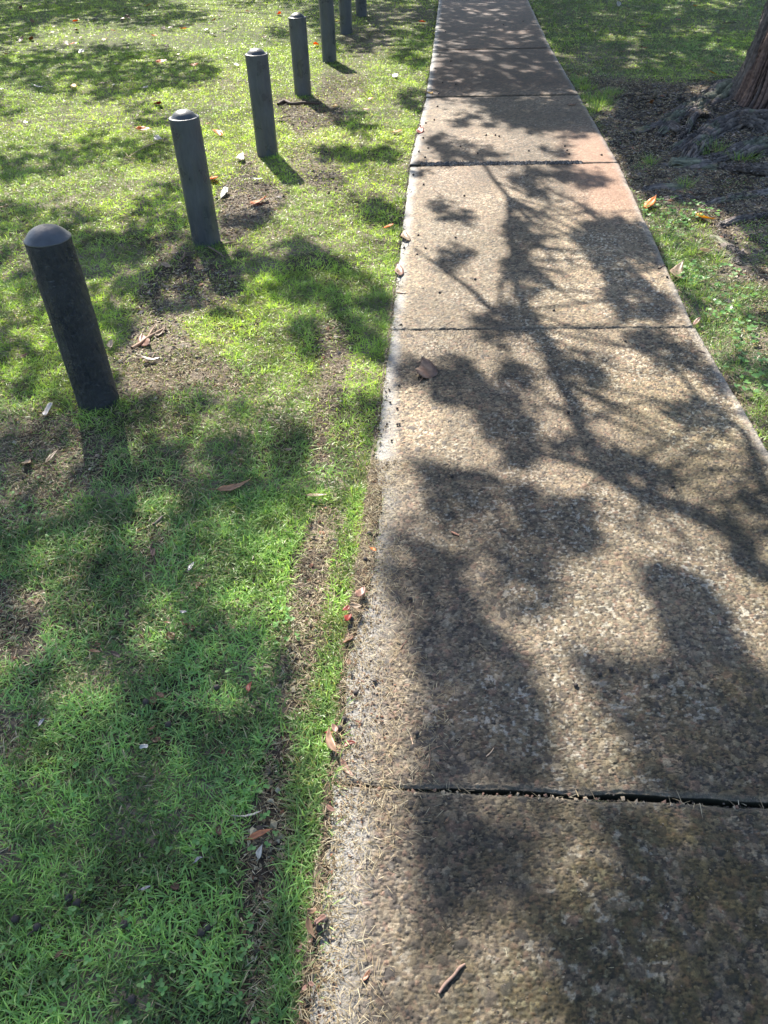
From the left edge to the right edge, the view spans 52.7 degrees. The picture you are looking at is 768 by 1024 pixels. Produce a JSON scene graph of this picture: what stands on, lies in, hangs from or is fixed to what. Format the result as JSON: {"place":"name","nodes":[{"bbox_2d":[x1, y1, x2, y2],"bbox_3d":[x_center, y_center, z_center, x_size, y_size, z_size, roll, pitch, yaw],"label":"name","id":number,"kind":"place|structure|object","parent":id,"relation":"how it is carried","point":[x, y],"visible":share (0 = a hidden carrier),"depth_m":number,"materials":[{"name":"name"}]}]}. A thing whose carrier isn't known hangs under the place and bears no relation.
{"place":"outdoors","nodes":[
{"label":"outdoors","id":0,"kind":"place"},
{"bbox_2d":[0,0,767,1023],"bbox_3d":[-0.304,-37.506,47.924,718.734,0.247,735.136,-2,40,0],"label":"ground","id":1,"kind":"structure","parent":0,"point":[376,36],"depth_m":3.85,"materials":[{"name":"green plant"}]},
{"bbox_2d":[11,914,19,927],"bbox_3d":[-0.782,0.872,1.653,0.020,0.029,0.019,-44,23,-18],"label":"seed capsule","id":2,"kind":"object","parent":1,"relation":"on","point":[15,918],"visible":1,"depth_m":1.65,"materials":[{"name":"black plant"}]},
{"bbox_2d":[13,786,21,795],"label":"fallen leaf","id":3,"kind":"object","parent":1,"relation":"on","point":[16,788],"visible":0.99,"depth_m":1.89,"materials":[{"name":"plant"}]},
{"bbox_2d":[21,456,32,464],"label":"fallen leaf","id":4,"kind":"object","parent":1,"relation":"on","point":[26,461],"visible":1,"depth_m":2.95,"materials":[{"name":"brown plant"}]},
{"bbox_2d":[27,922,41,935],"bbox_3d":[-0.736,0.880,1.633,0.019,0.020,0.029,43,28,7],"label":"seed capsule","id":5,"kind":"object","parent":1,"relation":"on","point":[37,926],"visible":1,"depth_m":1.63,"materials":[{"name":"black plant"}]},
{"bbox_2d":[42,402,51,414],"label":"fallen leaf","id":6,"kind":"object","parent":1,"relation":"on","point":[46,410],"visible":1,"depth_m":3.21,"materials":[{"name":"grey plant"}]},
{"bbox_2d":[43,447,59,463],"bbox_3d":[-1.272,-0.212,2.958,0.014,0.012,0.112,25,43,-3],"label":"fallen leaf","id":7,"kind":"object","parent":1,"relation":"on","point":[50,456],"visible":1,"depth_m":2.96,"materials":[{"name":"beige plant"}]},
{"bbox_2d":[53,949,63,958],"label":"fallen leaf","id":8,"kind":"object","parent":1,"relation":"on","point":[58,954],"visible":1,"depth_m":1.59,"materials":[{"name":"brown plant"}]},
{"bbox_2d":[61,893,72,902],"bbox_3d":[-0.689,0.840,1.684,0.020,0.029,0.019,7,57,-44],"label":"seed capsule","id":9,"kind":"object","parent":1,"relation":"on","point":[68,895],"visible":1,"depth_m":1.68,"materials":[{"name":"black plant"}]},
{"bbox_2d":[23,224,118,410],"bbox_3d":[-1.225,-0.709,3.104,0.171,0.873,0.173,-2,40,0],"label":"bollard","id":10,"kind":"object","parent":1,"relation":"on","point":[57,271],"visible":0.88,"depth_m":2.98,"materials":[{"name":"metal"}]},
{"bbox_2d":[72,898,83,910],"bbox_3d":[-0.656,0.844,1.671,0.031,0.018,0.018,14,42,19],"label":"seed capsule","id":11,"kind":"object","parent":1,"relation":"on","point":[77,902],"visible":1,"depth_m":1.67,"materials":[{"name":"black plant"}]},
{"bbox_2d":[107,339,112,348],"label":"fallen leaf","id":12,"kind":"object","parent":1,"relation":"on","point":[110,343],"visible":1,"depth_m":3.66,"materials":[{"name":"grey plant"}]},
{"bbox_2d":[109,649,119,657],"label":"fallen leaf","id":13,"kind":"object","parent":1,"relation":"on","point":[115,653],"visible":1,"depth_m":2.19,"materials":[{"name":"grey plant"}]},
{"bbox_2d":[120,920,129,931],"bbox_3d":[-0.544,0.874,1.632,0.020,0.029,0.019,-3,15,14],"label":"seed capsule","id":14,"kind":"object","parent":1,"relation":"on","point":[125,923],"visible":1,"depth_m":1.63,"materials":[{"name":"black plant"}]},
{"bbox_2d":[124,994,136,1003],"bbox_3d":[-0.502,0.959,1.525,0.029,0.020,0.019,-4,31,6],"label":"seed capsule","id":15,"kind":"object","parent":1,"relation":"on","point":[132,999],"visible":1,"depth_m":1.52,"materials":[{"name":"grey plant"}]},
{"bbox_2d":[134,126,150,130],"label":"fallen leaf","id":16,"kind":"object","parent":1,"relation":"on","point":[140,128],"visible":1,"depth_m":6.77,"materials":[{"name":"plant"}]},
{"bbox_2d":[139,744,147,748],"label":"fallen leaf","id":17,"kind":"object","parent":1,"relation":"on","point":[141,746],"visible":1,"depth_m":1.96,"materials":[{"name":"grey plant"}]},
{"bbox_2d":[142,699,148,706],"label":"seed capsule","id":18,"kind":"object","parent":1,"relation":"on","point":[145,701],"visible":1,"depth_m":2.06,"materials":[{"name":"black plant"}]},
{"bbox_2d":[131,323,165,349],"bbox_3d":[-1.127,-0.844,3.733,0.067,0.020,0.257,9,41,12],"label":"stick","id":19,"kind":"object","parent":1,"relation":"on","point":[149,335],"visible":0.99,"depth_m":3.73,"materials":[{"name":"brown wood"}]},
{"bbox_2d":[138,333,149,345],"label":"fallen leaf","id":20,"kind":"object","parent":19,"relation":"on","point":[146,341],"visible":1,"depth_m":3.70,"materials":[{"name":"plant"}]},
{"bbox_2d":[137,354,159,359],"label":"fallen leaf","id":21,"kind":"object","parent":1,"relation":"on","point":[145,357],"visible":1,"depth_m":3.55,"materials":[{"name":"grey plant"}]},
{"bbox_2d":[149,541,155,566],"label":"twig","id":22,"kind":"object","parent":1,"relation":"on","point":[150,549],"visible":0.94,"depth_m":2.54,"materials":[{"name":"brown wood"}]},
{"bbox_2d":[150,548,154,556],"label":"fallen leaf","id":23,"kind":"object","parent":22,"relation":"on","point":[152,552],"visible":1,"depth_m":2.52,"materials":[{"name":"brown plant"}]},
{"bbox_2d":[149,696,156,705],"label":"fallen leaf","id":24,"kind":"object","parent":1,"relation":"on","point":[154,698],"visible":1,"depth_m":2.08,"materials":[{"name":"brown plant"}]},
{"bbox_2d":[151,737,160,742],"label":"fallen leaf","id":25,"kind":"object","parent":1,"relation":"on","point":[155,740],"visible":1,"depth_m":1.99,"materials":[{"name":"plant"}]},
{"bbox_2d":[153,134,162,139],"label":"fallen leaf","id":26,"kind":"object","parent":1,"relation":"on","point":[157,137],"visible":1,"depth_m":6.55,"materials":[{"name":"grey plant"}]},
{"bbox_2d":[153,515,162,525],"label":"twig","id":27,"kind":"object","parent":1,"relation":"on","point":[160,518],"visible":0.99,"depth_m":2.66,"materials":[{"name":"wood"}]},
{"bbox_2d":[155,692,163,697],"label":"fallen leaf","id":28,"kind":"object","parent":1,"relation":"on","point":[160,694],"visible":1,"depth_m":2.08,"materials":[{"name":"brown plant"}]},
{"bbox_2d":[160,259,170,266],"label":"fallen leaf","id":29,"kind":"object","parent":1,"relation":"on","point":[165,264],"visible":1,"depth_m":4.40,"materials":[{"name":"grey plant"}]},
{"bbox_2d":[165,721,171,727],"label":"seed capsule","id":30,"kind":"object","parent":1,"relation":"on","point":[168,724],"visible":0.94,"depth_m":2.01,"materials":[{"name":"black plant"}]},
{"bbox_2d":[166,632,174,639],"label":"fallen leaf","id":31,"kind":"object","parent":1,"relation":"on","point":[171,634],"visible":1,"depth_m":2.26,"materials":[{"name":"brown plant"}]},
{"bbox_2d":[170,882,180,889],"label":"fallen leaf","id":32,"kind":"object","parent":1,"relation":"on","point":[175,886],"visible":1,"depth_m":1.70,"materials":[{"name":"brown plant"}]},
{"bbox_2d":[168,109,220,246],"bbox_3d":[-1.087,-1.872,4.519,0.175,0.861,0.175,16,43,21],"label":"bollard","id":33,"kind":"object","parent":1,"relation":"on","point":[188,141],"visible":0.85,"depth_m":4.41,"materials":[{"name":"metal"}]},
{"bbox_2d":[197,927,207,936],"bbox_3d":[-0.376,0.879,1.622,0.029,0.020,0.019,20,53,-29],"label":"seed capsule","id":34,"kind":"object","parent":1,"relation":"on","point":[201,932],"visible":1,"depth_m":1.61,"materials":[{"name":"grey plant"}]},
{"bbox_2d":[203,922,216,931],"bbox_3d":[-0.365,0.871,1.627,0.029,0.020,0.019,13,5,-27],"label":"seed capsule","id":35,"kind":"object","parent":1,"relation":"on","point":[208,927],"visible":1,"depth_m":1.62,"materials":[{"name":"black plant"}]},
{"bbox_2d":[213,684,219,693],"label":"seed capsule","id":36,"kind":"object","parent":1,"relation":"on","point":[216,687],"visible":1,"depth_m":2.10,"materials":[{"name":"grey plant"}]},
{"bbox_2d":[208,246,224,257],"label":"twig","id":37,"kind":"object","parent":1,"relation":"on","point":[215,251],"visible":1,"depth_m":4.55,"materials":[{"name":"grey wood"}]},
{"bbox_2d":[211,127,222,135],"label":"fallen leaf","id":38,"kind":"object","parent":1,"relation":"on","point":[219,132],"visible":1,"depth_m":6.60,"materials":[{"name":"beige plant"}]},
{"bbox_2d":[216,825,222,836],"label":"fallen leaf","id":39,"kind":"object","parent":1,"relation":"on","point":[219,833],"visible":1,"depth_m":1.80,"materials":[{"name":"plant"}]},
{"bbox_2d":[220,186,227,198],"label":"fallen leaf","id":40,"kind":"object","parent":1,"relation":"on","point":[224,190],"visible":1,"depth_m":5.39,"materials":[{"name":"grey plant"}]},
{"bbox_2d":[209,476,252,490],"bbox_3d":[-0.542,-0.094,2.770,0.164,0.019,0.032,-19,41,-25],"label":"fallen leaf","id":41,"kind":"object","parent":1,"relation":"on","point":[231,487],"visible":1,"depth_m":2.77,"materials":[{"name":"brown plant"}]},
{"bbox_2d":[236,152,244,159],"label":"fallen leaf","id":42,"kind":"object","parent":1,"relation":"on","point":[241,156],"visible":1,"depth_m":6.03,"materials":[{"name":"white plant"}]},
{"bbox_2d":[231,809,262,816],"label":"fallen leaf","id":43,"kind":"object","parent":1,"relation":"on","point":[247,814],"visible":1,"depth_m":1.81,"materials":[{"name":"grey plant"}]},
{"bbox_2d":[246,681,251,692],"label":"fallen leaf","id":44,"kind":"object","parent":1,"relation":"on","point":[248,687],"visible":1,"depth_m":2.10,"materials":[{"name":"red plant"}]},
{"bbox_2d":[247,194,267,204],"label":"fallen leaf","id":45,"kind":"object","parent":1,"relation":"on","point":[255,202],"visible":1,"depth_m":5.22,"materials":[{"name":"brown plant"}]},
{"bbox_2d":[244,828,272,839],"bbox_3d":[-0.290,0.739,1.780,0.074,0.009,0.017,-20,38,-8],"label":"fallen leaf","id":46,"kind":"object","parent":1,"relation":"on","point":[256,834],"visible":1,"depth_m":1.78,"materials":[{"name":"brown plant"}]},
{"bbox_2d":[256,845,261,860],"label":"fallen leaf","id":47,"kind":"object","parent":1,"relation":"on","point":[258,852],"visible":1,"depth_m":1.75,"materials":[{"name":"grey plant"}]},
{"bbox_2d":[245,48,277,157],"bbox_3d":[-0.929,-3.067,5.956,0.175,0.863,0.175,-27,46,-27],"label":"bollard","id":48,"kind":"object","parent":1,"relation":"on","point":[258,75],"visible":0.87,"depth_m":5.85,"materials":[{"name":"metal"}]},
{"bbox_2d":[277,99,319,104],"bbox_3d":[-0.817,-3.907,7.413,0.396,0.038,0.137,10,41,14],"label":"stick","id":49,"kind":"object","parent":1,"relation":"on","point":[286,101],"visible":1,"depth_m":7.43,"materials":[{"name":"wood"}]},
{"bbox_2d":[288,12,311,96],"bbox_3d":[-0.813,-4.389,7.564,0.175,0.820,0.175,-8,40,-7],"label":"bollard","id":50,"kind":"object","parent":1,"relation":"on","point":[299,50],"visible":0.88,"depth_m":7.46,"materials":[{"name":"plastic"}]},
{"bbox_2d":[305,911,314,937],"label":"fallen leaf","id":51,"kind":"object","parent":1,"relation":"on","point":[309,926],"visible":1,"depth_m":1.59,"materials":[{"name":"brown plant"}]},
{"bbox_2d":[307,907,315,913],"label":"fallen leaf","id":52,"kind":"object","parent":1,"relation":"on","point":[311,910],"visible":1,"depth_m":1.62,"materials":[{"name":"brown plant"}]},
{"bbox_2d":[303,493,326,496],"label":"fallen leaf","id":53,"kind":"object","parent":1,"relation":"on","point":[315,494],"visible":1,"depth_m":2.73,"materials":[{"name":"beige plant"}]},
{"bbox_2d":[314,922,322,931],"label":"seed capsule","id":54,"kind":"object","parent":1,"relation":"on","point":[318,927],"visible":1,"depth_m":1.60,"materials":[{"name":"black plant"}]},
{"bbox_2d":[314,914,325,924],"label":"fallen leaf","id":55,"kind":"object","parent":1,"relation":"on","point":[320,918],"visible":1,"depth_m":1.61,"materials":[{"name":"plant"}]},
{"bbox_2d":[321,917,328,928],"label":"seed capsule","id":56,"kind":"object","parent":1,"relation":"on","point":[325,920],"visible":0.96,"depth_m":1.61,"materials":[{"name":"black plant"}]},
{"bbox_2d":[319,0,336,62],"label":"bollard","id":57,"kind":"object","parent":1,"relation":"on","point":[327,26],"visible":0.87,"depth_m":8.83,"materials":[{"name":"plastic"}]},
{"bbox_2d":[326,727,336,755],"bbox_3d":[-0.134,0.573,1.931,0.023,0.009,0.088,-22,44,-1],"label":"fallen leaf","id":58,"kind":"object","parent":1,"relation":"on","point":[330,743],"visible":1,"depth_m":1.94,"materials":[{"name":"brown plant"}]},
{"bbox_2d":[331,723,337,731],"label":"fallen leaf","id":59,"kind":"object","parent":1,"relation":"on","point":[334,727],"visible":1,"depth_m":1.96,"materials":[{"name":"beige plant"}]},
{"bbox_2d":[339,0,351,34],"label":"bollard","id":60,"kind":"object","parent":1,"relation":"on","point":[345,14],"visible":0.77,"depth_m":10.47,"materials":[{"name":"plastic"}]},
{"bbox_2d":[341,605,349,610],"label":"fallen leaf","id":61,"kind":"object","parent":1,"relation":"on","point":[346,607],"visible":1,"depth_m":2.31,"materials":[{"name":"plant"}]},
{"bbox_2d":[340,629,352,644],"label":"fallen leaf","id":62,"kind":"object","parent":1,"relation":"on","point":[349,633],"visible":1,"depth_m":2.22,"materials":[{"name":"plant"}]},
{"bbox_2d":[342,716,351,721],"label":"seed capsule","id":63,"kind":"object","parent":1,"relation":"on","point":[344,719],"visible":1,"depth_m":2.00,"materials":[{"name":"grey plant"}]},
{"bbox_2d":[344,614,351,620],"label":"fallen leaf","id":64,"kind":"object","parent":1,"relation":"on","point":[347,617],"visible":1,"depth_m":2.25,"materials":[{"name":"red plant"}]},
{"bbox_2d":[348,602,361,607],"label":"fallen leaf","id":65,"kind":"object","parent":1,"relation":"on","point":[355,605],"visible":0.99,"depth_m":2.29,"materials":[{"name":"beige plant"}]},
{"bbox_2d":[354,586,364,596],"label":"fallen leaf","id":66,"kind":"object","parent":1,"relation":"on","point":[360,592],"visible":1,"depth_m":2.33,"materials":[{"name":"plant"}]},
{"bbox_2d":[355,0,366,16],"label":"bollard","id":67,"kind":"object","parent":1,"relation":"on","point":[361,8],"visible":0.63,"depth_m":11.80,"materials":[{"name":"plastic"}]},
{"bbox_2d":[0,67,767,1023],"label":"dry cuttings","id":68,"kind":"object","parent":1,"relation":"on","point":[330,827],"visible":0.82,"depth_m":2.28,"materials":[{"name":"plant"}]},
{"bbox_2d":[325,803,334,811],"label":"fallen leaf","id":69,"kind":"object","parent":68,"relation":"on","point":[330,808],"visible":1,"depth_m":1.80,"materials":[{"name":"brown plant"}]},
{"bbox_2d":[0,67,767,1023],"bbox_3d":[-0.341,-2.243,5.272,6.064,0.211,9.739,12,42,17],"label":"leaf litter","id":70,"kind":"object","parent":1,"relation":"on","point":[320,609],"visible":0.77,"depth_m":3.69,"materials":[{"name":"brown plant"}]},
{"bbox_2d":[0,195,767,1023],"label":"clover","id":71,"kind":"object","parent":1,"relation":"on","point":[162,989],"visible":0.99,"depth_m":1.76,"materials":[{"name":"green plant"}]},
{"bbox_2d":[433,0,550,50],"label":"path slab","id":72,"kind":"structure","parent":1,"relation":"on","point":[471,24],"depth_m":10.68,"materials":[{"name":"grey concrete"}]},
{"bbox_2d":[426,48,577,97],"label":"path slab","id":73,"kind":"structure","parent":1,"relation":"on","point":[505,72],"depth_m":8.21,"materials":[{"name":"grey concrete"}]},
{"bbox_2d":[257,79,767,263],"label":"bark litter","id":74,"kind":"object","parent":1,"relation":"on","point":[735,106],"visible":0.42,"depth_m":6.36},
{"bbox_2d":[653,90,658,97],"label":"fallen leaf","id":75,"kind":"object","parent":74,"relation":"on","point":[656,92],"visible":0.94,"depth_m":7.03,"materials":[{"name":"grey plant"}]},
{"bbox_2d":[410,95,616,166],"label":"path slab","id":76,"kind":"structure","parent":1,"relation":"on","point":[544,128],"depth_m":6.43,"materials":[{"name":"beige concrete"}]},
{"bbox_2d":[416,125,423,132],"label":"fallen leaf","id":77,"kind":"object","parent":76,"relation":"on","point":[420,129],"visible":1,"depth_m":6.51,"materials":[{"name":"beige plant"}]},
{"bbox_2d":[420,160,582,166],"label":"joint gravel","id":78,"kind":"structure","parent":76,"relation":"on","point":[469,163],"depth_m":5.74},
{"bbox_2d":[310,785,767,1023],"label":"path slab","id":79,"kind":"structure","parent":1,"relation":"on","point":[704,947],"depth_m":1.63,"materials":[{"name":"grey concrete"}]},
{"bbox_2d":[362,970,369,981],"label":"fallen leaf","id":80,"kind":"object","parent":79,"relation":"on","point":[366,975],"visible":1,"depth_m":1.54,"materials":[{"name":"beige plant"}]},
{"bbox_2d":[438,963,465,993],"bbox_3d":[0.134,0.923,1.537,0.077,0.007,0.008,-32,48,-31],"label":"stick","id":81,"kind":"object","parent":79,"relation":"on","point":[450,978],"visible":1,"depth_m":1.53,"materials":[{"name":"beige wood"}]},
{"bbox_2d":[391,163,692,330],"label":"path slab","id":82,"kind":"structure","parent":1,"relation":"on","point":[600,261],"depth_m":4.39,"materials":[{"name":"beige concrete"}]},
{"bbox_2d":[395,262,403,275],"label":"fallen leaf","id":83,"kind":"object","parent":82,"relation":"on","point":[400,269],"visible":1,"depth_m":4.25,"materials":[{"name":"beige plant"}]},
{"bbox_2d":[401,230,410,241],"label":"fallen leaf","id":84,"kind":"object","parent":82,"relation":"on","point":[405,235],"visible":1,"depth_m":4.64,"materials":[{"name":"beige plant"}]},
{"bbox_2d":[692,317,699,325],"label":"fallen leaf","id":85,"kind":"object","parent":82,"relation":"on","point":[696,321],"visible":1,"depth_m":3.69,"materials":[{"name":"brown plant"}]},
{"bbox_2d":[333,328,767,808],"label":"path slab","id":86,"kind":"structure","parent":1,"relation":"on","point":[504,378],"depth_m":2.41,"materials":[{"name":"beige concrete"}]},
{"bbox_2d":[340,753,353,775],"bbox_3d":[-0.095,0.624,1.901,0.018,0.010,0.073,-26,48,-22],"label":"fallen leaf","id":87,"kind":"object","parent":86,"relation":"on","point":[344,763],"visible":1,"depth_m":1.90,"materials":[{"name":"brown plant"}]},
{"bbox_2d":[341,740,354,747],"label":"fallen leaf","id":88,"kind":"object","parent":86,"relation":"on","point":[352,741],"visible":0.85,"depth_m":1.96,"materials":[{"name":"plant"}]},
{"bbox_2d":[414,357,437,383],"bbox_3d":[0.183,-0.613,3.367,0.097,0.039,0.222,9,41,13],"label":"fallen leaf","id":89,"kind":"object","parent":86,"relation":"on","point":[426,368],"visible":1,"depth_m":3.39,"materials":[{"name":"plant"}]},
{"bbox_2d":[419,745,441,767],"bbox_3d":[0.124,0.604,1.927,0.069,0.002,0.036,-28,46,-28],"label":"twig","id":90,"kind":"object","parent":86,"relation":"on","point":[430,754],"visible":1,"depth_m":1.93,"materials":[{"name":"wood"}]},
{"bbox_2d":[325,418,767,1023],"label":"grit","id":91,"kind":"object","parent":86,"relation":"on","point":[541,752],"visible":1,"depth_m":1.90,"materials":[{"name":"grey gravel"}]},
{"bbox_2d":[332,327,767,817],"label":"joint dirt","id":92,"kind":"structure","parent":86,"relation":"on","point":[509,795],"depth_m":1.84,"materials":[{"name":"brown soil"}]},
{"bbox_2d":[644,195,656,208],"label":"fallen leaf","id":93,"kind":"object","parent":1,"relation":"on","point":[651,201],"visible":1,"depth_m":4.98,"materials":[{"name":"brown plant"}]},
{"bbox_2d":[670,260,684,282],"bbox_3d":[1.557,-1.270,4.114,0.083,0.026,0.225,15,52,15],"label":"fallen leaf","id":94,"kind":"object","parent":1,"relation":"on","point":[677,269],"visible":0.98,"depth_m":4.14,"materials":[{"name":"beige plant"}]},
{"bbox_2d":[630,0,767,267],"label":"park tree","id":95,"kind":"object","parent":1,"relation":"on","point":[746,85],"visible":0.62,"depth_m":6.09,"materials":[{"name":"brown plant"}]},
{"bbox_2d":[642,80,767,264],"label":"bark scraps","id":96,"kind":"object","parent":1,"relation":"on","point":[726,196],"visible":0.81,"depth_m":5.52,"materials":[{"name":"wood"}]},
{"bbox_2d":[695,212,714,218],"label":"fallen leaf","id":97,"kind":"object","parent":1,"relation":"on","point":[703,216],"visible":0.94,"depth_m":4.75,"materials":[{"name":"orange plant"}]}
]}

